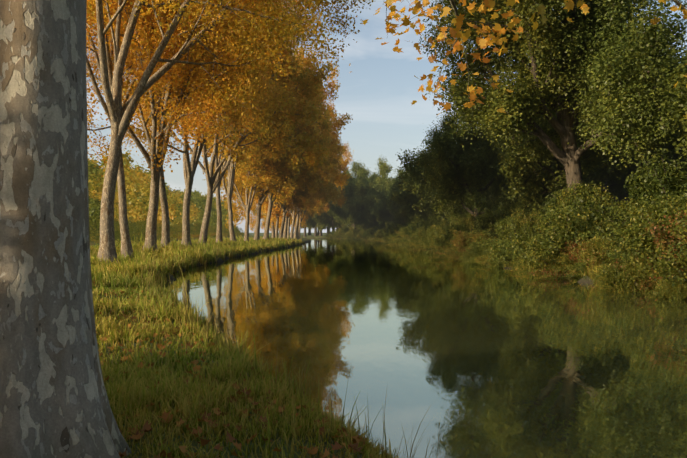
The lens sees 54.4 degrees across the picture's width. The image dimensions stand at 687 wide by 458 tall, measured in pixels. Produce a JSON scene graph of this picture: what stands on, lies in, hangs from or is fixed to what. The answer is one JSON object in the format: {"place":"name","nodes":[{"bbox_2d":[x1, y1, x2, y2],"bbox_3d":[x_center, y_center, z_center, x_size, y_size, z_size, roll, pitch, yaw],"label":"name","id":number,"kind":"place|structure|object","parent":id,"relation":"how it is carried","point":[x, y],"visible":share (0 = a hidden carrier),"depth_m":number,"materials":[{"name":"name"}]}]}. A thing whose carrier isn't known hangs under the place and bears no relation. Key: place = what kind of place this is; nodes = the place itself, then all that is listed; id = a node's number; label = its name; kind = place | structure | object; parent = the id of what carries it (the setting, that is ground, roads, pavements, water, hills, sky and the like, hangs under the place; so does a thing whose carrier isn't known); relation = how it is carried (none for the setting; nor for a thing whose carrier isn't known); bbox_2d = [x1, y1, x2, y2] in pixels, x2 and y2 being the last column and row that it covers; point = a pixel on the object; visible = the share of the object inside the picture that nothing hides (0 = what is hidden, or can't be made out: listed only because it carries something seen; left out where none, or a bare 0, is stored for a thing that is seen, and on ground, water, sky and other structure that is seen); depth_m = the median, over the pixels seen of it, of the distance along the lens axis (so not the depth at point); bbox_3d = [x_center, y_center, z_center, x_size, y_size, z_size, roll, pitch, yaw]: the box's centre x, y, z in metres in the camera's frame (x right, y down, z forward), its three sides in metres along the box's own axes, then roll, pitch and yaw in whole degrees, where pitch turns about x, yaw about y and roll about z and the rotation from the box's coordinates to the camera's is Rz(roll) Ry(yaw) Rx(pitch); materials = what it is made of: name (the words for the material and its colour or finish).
{"place":"outdoors","nodes":[
{"label":"outdoors","id":0,"kind":"place"},
{"bbox_2d":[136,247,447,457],"bbox_3d":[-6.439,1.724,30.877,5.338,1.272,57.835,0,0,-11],"label":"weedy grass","id":1,"kind":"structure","parent":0,"point":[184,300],"depth_m":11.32,"materials":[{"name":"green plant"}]},
{"bbox_2d":[90,232,595,457],"bbox_3d":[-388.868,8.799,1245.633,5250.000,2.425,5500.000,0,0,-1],"label":"ground","id":2,"kind":"structure","parent":0,"point":[587,279],"depth_m":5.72,"materials":[{"name":"green plant"}]},
{"bbox_2d":[0,0,130,457],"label":"plane tree","id":3,"kind":"object","parent":2,"relation":"on","point":[54,401],"visible":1,"depth_m":4.39,"materials":[{"name":"grey plant"}]},
{"bbox_2d":[504,0,686,118],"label":"autumn leaves","id":4,"kind":"object","parent":3,"relation":"attached to","point":[541,8],"visible":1,"depth_m":10.44,"materials":[{"name":"orange plant"}]},
{"bbox_2d":[89,189,100,240],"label":"hedge tree","id":5,"kind":"object","parent":2,"relation":"on","point":[95,209],"visible":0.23,"depth_m":78.90,"materials":[{"name":"green plant"}]},
{"bbox_2d":[88,160,101,191],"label":"hedge tree","id":6,"kind":"object","parent":2,"relation":"on","point":[91,169],"depth_m":97.34,"materials":[{"name":"green plant"}]},
{"bbox_2d":[89,215,114,237],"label":"shrub","id":7,"kind":"object","parent":2,"relation":"on","point":[93,232],"visible":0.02,"depth_m":71.62,"materials":[{"name":"green plant"}]},
{"bbox_2d":[92,225,139,242],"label":"shrub","id":8,"kind":"object","parent":2,"relation":"on","point":[116,232],"visible":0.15,"depth_m":78.09,"materials":[{"name":"green plant"}]},
{"bbox_2d":[88,178,145,240],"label":"hedge tree","id":9,"kind":"object","parent":2,"relation":"on","point":[134,213],"visible":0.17,"depth_m":95.29,"materials":[{"name":"yellow plant"}]},
{"bbox_2d":[88,148,174,215],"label":"hedge tree","id":10,"kind":"object","parent":2,"relation":"on","point":[137,196],"visible":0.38,"depth_m":96.79,"materials":[{"name":"green plant"}]},
{"bbox_2d":[114,220,158,241],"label":"shrub","id":11,"kind":"object","parent":2,"relation":"on","point":[132,230],"visible":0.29,"depth_m":85.11,"materials":[{"name":"green plant"}]},
{"bbox_2d":[114,217,161,240],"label":"shrub","id":12,"kind":"object","parent":2,"relation":"on","point":[136,226],"visible":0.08,"depth_m":89.56,"materials":[{"name":"green plant"}]},
{"bbox_2d":[118,217,161,238],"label":"shrub","id":13,"kind":"object","parent":2,"relation":"on","point":[142,224],"visible":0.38,"depth_m":95.29,"materials":[{"name":"green plant"}]},
{"bbox_2d":[136,167,180,224],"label":"hedge tree","id":14,"kind":"object","parent":2,"relation":"on","point":[146,180],"depth_m":104.88,"materials":[{"name":"yellow plant"}]},
{"bbox_2d":[150,179,182,223],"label":"hedge tree","id":15,"kind":"object","parent":2,"relation":"on","point":[179,207],"visible":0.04,"depth_m":113.21,"materials":[{"name":"green plant"}]},
{"bbox_2d":[86,0,271,250],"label":"plane tree","id":16,"kind":"object","parent":2,"relation":"on","point":[155,161],"visible":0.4,"depth_m":43.03,"materials":[{"name":"orange plant"}]},
{"bbox_2d":[86,0,281,247],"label":"plane tree","id":17,"kind":"object","parent":2,"relation":"on","point":[165,238],"visible":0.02,"depth_m":53.86,"materials":[{"name":"orange plant"}]},
{"bbox_2d":[168,186,200,223],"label":"hedge tree","id":18,"kind":"object","parent":2,"relation":"on","point":[194,211],"visible":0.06,"depth_m":137.16,"materials":[{"name":"yellow plant"}]},
{"bbox_2d":[171,223,199,239],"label":"shrub","id":19,"kind":"object","parent":2,"relation":"on","point":[180,237],"visible":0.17,"depth_m":113.42,"materials":[{"name":"green plant"}]},
{"bbox_2d":[179,190,203,224],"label":"hedge tree","id":20,"kind":"object","parent":2,"relation":"on","point":[200,218],"visible":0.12,"depth_m":144.77,"materials":[{"name":"green plant"}]},
{"bbox_2d":[103,0,307,245],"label":"plane tree","id":21,"kind":"object","parent":2,"relation":"on","point":[189,169],"visible":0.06,"depth_m":62.29,"materials":[{"name":"orange plant"}]},
{"bbox_2d":[195,197,216,227],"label":"hedge tree","id":22,"kind":"object","parent":2,"relation":"on","point":[201,204],"visible":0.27,"depth_m":158.48,"materials":[{"name":"green plant"}]},
{"bbox_2d":[109,39,309,242],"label":"plane tree","id":23,"kind":"object","parent":2,"relation":"on","point":[219,213],"visible":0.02,"depth_m":79.49,"materials":[{"name":"orange plant"}]},
{"bbox_2d":[86,0,336,257],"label":"plane tree","id":24,"kind":"object","parent":2,"relation":"on","point":[126,245],"visible":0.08,"depth_m":41.34,"materials":[{"name":"orange plant"}]},
{"bbox_2d":[86,0,374,262],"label":"plane tree","id":25,"kind":"object","parent":2,"relation":"on","point":[120,115],"visible":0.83,"depth_m":36.42,"materials":[{"name":"orange plant"}]},
{"bbox_2d":[92,261,374,457],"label":"fallen leaves","id":26,"kind":"object","parent":2,"relation":"on","point":[314,450],"visible":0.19,"depth_m":6.00,"materials":[{"name":"brown plant"}]},
{"bbox_2d":[178,43,310,240],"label":"plane tree","id":27,"kind":"object","parent":2,"relation":"on","point":[230,181],"visible":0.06,"depth_m":87.64,"materials":[{"name":"orange plant"}]},
{"bbox_2d":[202,140,301,240],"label":"plane tree","id":28,"kind":"object","parent":2,"relation":"on","point":[246,182],"visible":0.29,"depth_m":98.63,"materials":[{"name":"orange plant"}]},
{"bbox_2d":[175,0,336,242],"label":"plane tree","id":29,"kind":"object","parent":2,"relation":"on","point":[267,130],"visible":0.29,"depth_m":72.72,"materials":[{"name":"orange plant"}]},
{"bbox_2d":[226,172,308,237],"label":"plane tree","id":30,"kind":"object","parent":2,"relation":"on","point":[291,207],"visible":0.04,"depth_m":128.44,"materials":[{"name":"orange plant"}]},
{"bbox_2d":[248,165,315,237],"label":"plane tree","id":31,"kind":"object","parent":2,"relation":"on","point":[275,212],"visible":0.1,"depth_m":124.67,"materials":[{"name":"orange plant"}]},
{"bbox_2d":[244,74,335,239],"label":"plane tree","id":32,"kind":"object","parent":2,"relation":"on","point":[323,123],"visible":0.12,"depth_m":101.54,"materials":[{"name":"orange plant"}]},
{"bbox_2d":[274,194,317,238],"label":"plane tree","id":33,"kind":"object","parent":2,"relation":"on","point":[311,205],"visible":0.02,"depth_m":148.44,"materials":[{"name":"orange plant"}]},
{"bbox_2d":[262,45,352,239],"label":"plane tree","id":34,"kind":"object","parent":2,"relation":"on","point":[338,122],"visible":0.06,"depth_m":117.61,"materials":[{"name":"orange plant"}]},
{"bbox_2d":[290,193,326,238],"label":"plane tree","id":35,"kind":"object","parent":2,"relation":"on","point":[294,218],"visible":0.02,"depth_m":159.03,"materials":[{"name":"orange plant"}]},
{"bbox_2d":[283,120,338,238],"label":"plane tree","id":36,"kind":"object","parent":2,"relation":"on","point":[286,220],"visible":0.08,"depth_m":142.74,"materials":[{"name":"orange plant"}]},
{"bbox_2d":[294,199,329,237],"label":"plane tree","id":37,"kind":"object","parent":2,"relation":"on","point":[302,220],"depth_m":190.11,"materials":[{"name":"orange plant"}]},
{"bbox_2d":[279,130,346,238],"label":"plane tree","id":38,"kind":"object","parent":2,"relation":"on","point":[328,192],"visible":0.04,"depth_m":136.71,"materials":[{"name":"orange plant"}]},
{"bbox_2d":[293,138,353,238],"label":"plane tree","id":39,"kind":"object","parent":2,"relation":"on","point":[345,162],"visible":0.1,"depth_m":164.22,"materials":[{"name":"orange plant"}]},
{"bbox_2d":[310,195,339,230],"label":"oak tree","id":40,"kind":"object","parent":2,"relation":"on","point":[325,221],"visible":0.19,"depth_m":241.17,"materials":[{"name":"green plant"}]},
{"bbox_2d":[332,159,358,197],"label":"oak tree","id":41,"kind":"object","parent":2,"relation":"on","point":[354,164],"visible":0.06,"depth_m":231.52,"materials":[{"name":"green plant"}]},
{"bbox_2d":[326,176,367,229],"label":"oak tree","id":42,"kind":"object","parent":2,"relation":"on","point":[336,210],"visible":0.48,"depth_m":215.30,"materials":[{"name":"green plant"}]},
{"bbox_2d":[331,160,371,226],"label":"oak tree","id":43,"kind":"object","parent":2,"relation":"on","point":[367,170],"visible":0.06,"depth_m":229.67,"materials":[{"name":"green plant"}]},
{"bbox_2d":[333,166,383,224],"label":"oak tree","id":44,"kind":"object","parent":2,"relation":"on","point":[348,187],"visible":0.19,"depth_m":219.02,"materials":[{"name":"green plant"}]},
{"bbox_2d":[351,193,379,227],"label":"oak tree","id":45,"kind":"object","parent":2,"relation":"on","point":[366,221],"visible":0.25,"depth_m":205.34,"materials":[{"name":"green plant"}]},
{"bbox_2d":[349,155,392,182],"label":"oak tree","id":46,"kind":"object","parent":2,"relation":"on","point":[374,176],"visible":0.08,"depth_m":235.50,"materials":[{"name":"green plant"}]},
{"bbox_2d":[354,161,398,216],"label":"oak tree","id":47,"kind":"object","parent":2,"relation":"on","point":[369,197],"visible":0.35,"depth_m":206.21,"materials":[{"name":"green plant"}]},
{"bbox_2d":[370,184,393,224],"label":"oak tree","id":48,"kind":"object","parent":2,"relation":"on","point":[380,215],"visible":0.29,"depth_m":190.88,"materials":[{"name":"green plant"}]},
{"bbox_2d":[375,225,401,244],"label":"shrub","id":49,"kind":"object","parent":2,"relation":"on","point":[386,237],"visible":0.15,"depth_m":118.02,"materials":[{"name":"green plant"}]},
{"bbox_2d":[384,174,405,227],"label":"oak tree","id":50,"kind":"object","parent":2,"relation":"on","point":[391,206],"visible":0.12,"depth_m":155.81,"materials":[{"name":"green plant"}]},
{"bbox_2d":[388,183,409,222],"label":"oak tree","id":51,"kind":"object","parent":2,"relation":"on","point":[393,189],"visible":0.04,"depth_m":135.96,"materials":[{"name":"green plant"}]},
{"bbox_2d":[384,218,424,243],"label":"shrub","id":52,"kind":"object","parent":2,"relation":"on","point":[413,228],"visible":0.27,"depth_m":89.24,"materials":[{"name":"green plant"}]},
{"bbox_2d":[390,191,427,218],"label":"oak tree","id":53,"kind":"object","parent":2,"relation":"on","point":[402,201],"visible":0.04,"depth_m":121.77,"materials":[{"name":"green plant"}]},
{"bbox_2d":[398,227,428,247],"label":"shrub","id":54,"kind":"object","parent":2,"relation":"on","point":[411,237],"visible":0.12,"depth_m":84.08,"materials":[{"name":"green plant"}]},
{"bbox_2d":[391,208,439,230],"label":"shrub","id":55,"kind":"object","parent":2,"relation":"on","point":[417,218],"visible":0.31,"depth_m":111.07,"materials":[{"name":"green plant"}]},
{"bbox_2d":[395,225,436,249],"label":"shrub","id":56,"kind":"object","parent":2,"relation":"on","point":[419,231],"visible":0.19,"depth_m":79.04,"materials":[{"name":"green plant"}]},
{"bbox_2d":[394,173,462,220],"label":"oak tree","id":57,"kind":"object","parent":2,"relation":"on","point":[412,196],"visible":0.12,"depth_m":114.83,"materials":[{"name":"green plant"}]},
{"bbox_2d":[399,152,458,218],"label":"oak tree","id":58,"kind":"object","parent":2,"relation":"on","point":[414,187],"visible":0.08,"depth_m":95.86,"materials":[{"name":"green plant"}]},
{"bbox_2d":[416,227,444,253],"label":"shrub","id":59,"kind":"object","parent":2,"relation":"on","point":[433,232],"visible":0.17,"depth_m":67.63,"materials":[{"name":"green plant"}]},
{"bbox_2d":[415,216,448,228],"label":"shrub","id":60,"kind":"object","parent":2,"relation":"on","point":[430,221],"visible":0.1,"depth_m":96.16,"materials":[{"name":"green plant"}]},
{"bbox_2d":[407,216,471,251],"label":"shrub","id":61,"kind":"object","parent":2,"relation":"on","point":[462,222],"visible":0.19,"depth_m":62.69,"materials":[{"name":"green plant"}]},
{"bbox_2d":[428,223,470,252],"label":"shrub","id":62,"kind":"object","parent":2,"relation":"on","point":[449,231],"visible":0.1,"depth_m":60.52,"materials":[{"name":"green plant"}]},
{"bbox_2d":[438,211,471,232],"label":"shrub","id":63,"kind":"object","parent":2,"relation":"on","point":[463,215],"visible":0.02,"depth_m":72.71,"materials":[{"name":"green plant"}]},
{"bbox_2d":[421,136,488,215],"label":"oak tree","id":64,"kind":"object","parent":2,"relation":"on","point":[426,142],"depth_m":103.84,"materials":[{"name":"green plant"}]},
{"bbox_2d":[396,129,514,211],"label":"oak tree","id":65,"kind":"object","parent":2,"relation":"on","point":[414,172],"visible":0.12,"depth_m":75.90,"materials":[{"name":"green plant"}]},
{"bbox_2d":[412,223,500,256],"bbox_3d":[11.001,1.099,54.225,8.145,3.342,8.355,0,0,-42],"label":"shrub","id":66,"kind":"object","parent":2,"relation":"on","point":[459,243],"visible":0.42,"depth_m":53.38,"materials":[{"name":"green plant"}]},
{"bbox_2d":[443,222,499,254],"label":"shrub","id":67,"kind":"object","parent":2,"relation":"on","point":[478,230],"visible":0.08,"depth_m":55.92,"materials":[{"name":"green plant"}]},
{"bbox_2d":[455,239,494,262],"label":"shrub","id":68,"kind":"object","parent":2,"relation":"on","point":[481,248],"visible":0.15,"depth_m":47.57,"materials":[{"name":"green plant"}]},
{"bbox_2d":[407,93,552,223],"bbox_3d":[13.620,-5.633,64.270,14.661,15.627,10.260,0,0,-4],"label":"oak tree","id":69,"kind":"object","parent":2,"relation":"on","point":[450,164],"visible":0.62,"depth_m":63.76,"materials":[{"name":"green plant"}]},
{"bbox_2d":[446,201,525,236],"bbox_3d":[14.425,-0.307,60.504,10.168,4.552,7.615,0,0,6],"label":"shrub","id":70,"kind":"object","parent":2,"relation":"on","point":[490,215],"visible":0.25,"depth_m":59.04,"materials":[{"name":"green plant"}]},
{"bbox_2d":[471,246,504,266],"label":"shrub","id":71,"kind":"object","parent":2,"relation":"on","point":[492,264],"visible":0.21,"depth_m":41.98,"materials":[{"name":"green plant"}]},
{"bbox_2d":[472,208,506,238],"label":"shrub","id":72,"kind":"object","parent":2,"relation":"on","point":[499,216],"visible":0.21,"depth_m":58.40,"materials":[{"name":"green plant"}]},
{"bbox_2d":[477,215,542,267],"bbox_3d":[11.139,0.802,39.926,5.886,3.332,5.014,0,0,30],"label":"shrub","id":73,"kind":"object","parent":2,"relation":"on","point":[523,232],"visible":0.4,"depth_m":39.33,"materials":[{"name":"green plant"}]},
{"bbox_2d":[497,258,526,268],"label":"shrub","id":74,"kind":"object","parent":2,"relation":"on","point":[518,264],"visible":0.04,"depth_m":37.18,"materials":[{"name":"green plant"}]},
{"bbox_2d":[481,209,544,239],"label":"shrub","id":75,"kind":"object","parent":2,"relation":"on","point":[491,233],"depth_m":51.70,"materials":[{"name":"green plant"}]},
{"bbox_2d":[509,208,554,236],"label":"shrub","id":76,"kind":"object","parent":2,"relation":"on","point":[531,215],"visible":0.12,"depth_m":48.77,"materials":[{"name":"green plant"}]},
{"bbox_2d":[484,140,594,212],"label":"oak tree","id":77,"kind":"object","parent":2,"relation":"on","point":[493,187],"depth_m":70.93,"materials":[{"name":"green plant"}]},
{"bbox_2d":[507,248,576,279],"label":"shrub","id":78,"kind":"object","parent":2,"relation":"on","point":[562,266],"visible":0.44,"depth_m":31.24,"materials":[{"name":"green plant"}]},
{"bbox_2d":[478,206,609,276],"bbox_3d":[11.034,0.849,33.446,8.809,3.928,8.205,0,0,34],"label":"shrub","id":79,"kind":"object","parent":2,"relation":"on","point":[533,257],"visible":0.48,"depth_m":32.42,"materials":[{"name":"green plant"}]},
{"bbox_2d":[492,189,598,246],"bbox_3d":[13.776,-0.326,42.945,9.069,4.409,5.536,0,0,-41],"label":"shrub","id":80,"kind":"object","parent":2,"relation":"on","point":[553,201],"visible":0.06,"depth_m":42.67,"materials":[{"name":"green plant"}]},
{"bbox_2d":[413,0,686,200],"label":"oak tree","id":81,"kind":"object","parent":2,"relation":"on","point":[619,89],"visible":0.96,"depth_m":39.34,"materials":[{"name":"green plant"}]},
{"bbox_2d":[476,66,623,220],"bbox_3d":[18.301,-6.779,55.778,12.734,16.744,14.807,0,0,26],"label":"oak tree","id":82,"kind":"object","parent":2,"relation":"on","point":[538,191],"visible":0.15,"depth_m":53.66,"materials":[{"name":"green plant"}]},
{"bbox_2d":[527,238,599,278],"bbox_3d":[11.253,1.412,31.036,4.295,2.199,3.615,0,0,-38],"label":"red shrub","id":83,"kind":"object","parent":2,"relation":"on","point":[570,247],"visible":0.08,"depth_m":31.14,"materials":[{"name":"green plant"}]},
{"bbox_2d":[452,248,686,298],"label":"bank grass","id":84,"kind":"structure","parent":2,"relation":"on","point":[586,273],"depth_m":28.32,"materials":[{"name":"green plant"}]},
{"bbox_2d":[548,254,603,281],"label":"shrub","id":85,"kind":"object","parent":2,"relation":"on","point":[577,277],"visible":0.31,"depth_m":29.11,"materials":[{"name":"green plant"}]},
{"bbox_2d":[540,180,633,245],"bbox_3d":[14.760,-0.535,39.801,5.966,4.876,9.774,0,0,17],"label":"shrub","id":86,"kind":"object","parent":2,"relation":"on","point":[585,193],"visible":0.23,"depth_m":39.20,"materials":[{"name":"green plant"}]},
{"bbox_2d":[565,236,619,274],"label":"shrub","id":87,"kind":"object","parent":2,"relation":"on","point":[586,252],"visible":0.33,"depth_m":29.05,"materials":[{"name":"green plant"}]},
{"bbox_2d":[567,198,626,239],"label":"shrub","id":88,"kind":"object","parent":2,"relation":"on","point":[591,221],"visible":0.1,"depth_m":36.90,"materials":[{"name":"green plant"}]},
{"bbox_2d":[552,68,647,206],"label":"bush","id":89,"kind":"object","parent":2,"relation":"on","point":[620,197],"depth_m":77.22,"materials":[{"name":"green plant"}]},
{"bbox_2d":[525,56,681,212],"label":"bush","id":90,"kind":"object","parent":2,"relation":"on","point":[613,185],"visible":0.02,"depth_m":69.02,"materials":[{"name":"green plant"}]},
{"bbox_2d":[534,148,686,251],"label":"shrub","id":91,"kind":"object","parent":2,"relation":"on","point":[655,181],"visible":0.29,"depth_m":29.21,"materials":[{"name":"green plant"}]},
{"bbox_2d":[594,235,634,268],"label":"shrub","id":92,"kind":"object","parent":2,"relation":"on","point":[615,250],"visible":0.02,"depth_m":27.89,"materials":[{"name":"green plant"}]},
{"bbox_2d":[592,194,647,242],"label":"shrub","id":93,"kind":"object","parent":2,"relation":"on","point":[629,203],"depth_m":31.61,"materials":[{"name":"green plant"}]},
{"bbox_2d":[588,255,657,294],"bbox_3d":[10.761,1.819,24.412,3.613,1.816,4.825,0,0,-38],"label":"shrub","id":94,"kind":"object","parent":2,"relation":"on","point":[613,280],"visible":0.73,"depth_m":24.08,"materials":[{"name":"green plant"}]},
{"bbox_2d":[577,52,686,190],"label":"bush","id":95,"kind":"object","parent":2,"relation":"on","point":[623,170],"visible":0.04,"depth_m":58.64,"materials":[{"name":"green plant"}]},
{"bbox_2d":[594,191,686,276],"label":"shrub","id":96,"kind":"object","parent":2,"relation":"on","point":[636,229],"visible":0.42,"depth_m":24.60,"materials":[{"name":"green plant"}]},
{"bbox_2d":[611,209,686,292],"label":"red shrub","id":97,"kind":"object","parent":2,"relation":"on","point":[661,238],"visible":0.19,"depth_m":23.32,"materials":[{"name":"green plant"}]},
{"bbox_2d":[619,211,686,288],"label":"shrub","id":98,"kind":"object","parent":2,"relation":"on","point":[657,267],"visible":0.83,"depth_m":21.29,"materials":[{"name":"green plant"}]},
{"bbox_2d":[642,276,686,300],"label":"shrub","id":99,"kind":"object","parent":2,"relation":"on","point":[675,292],"visible":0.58,"depth_m":21.44,"materials":[{"name":"green plant"}]},
{"bbox_2d":[650,52,686,171],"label":"oak tree","id":100,"kind":"object","parent":2,"relation":"on","point":[681,78],"visible":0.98,"depth_m":31.34,"materials":[{"name":"green plant"}]},
{"bbox_2d":[650,242,686,286],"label":"shrub","id":101,"kind":"object","parent":2,"relation":"on","point":[669,270],"visible":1,"depth_m":16.98,"materials":[{"name":"green plant"}]},
{"bbox_2d":[664,43,686,164],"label":"oak tree","id":102,"kind":"object","parent":2,"relation":"on","point":[682,93],"depth_m":45.59,"materials":[{"name":"green plant"}]},
{"bbox_2d":[665,240,686,271],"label":"shrub","id":103,"kind":"object","parent":2,"relation":"on","point":[680,252],"visible":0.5,"depth_m":22.47,"materials":[{"name":"green plant"}]},
{"bbox_2d":[86,0,686,232],"label":"sky","id":104,"kind":"structure","parent":0,"point":[379,86],"materials":[{"name":"blue"}]},
{"bbox_2d":[162,238,686,457],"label":"water","id":105,"kind":"structure","parent":0,"point":[479,360],"depth_m":12.59,"materials":[{"name":"green liquid"}]},
{"bbox_2d":[362,0,524,115],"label":"autumn leaves","id":106,"kind":"object","parent":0,"point":[458,22],"visible":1,"depth_m":12.49,"materials":[{"name":"orange plant"}]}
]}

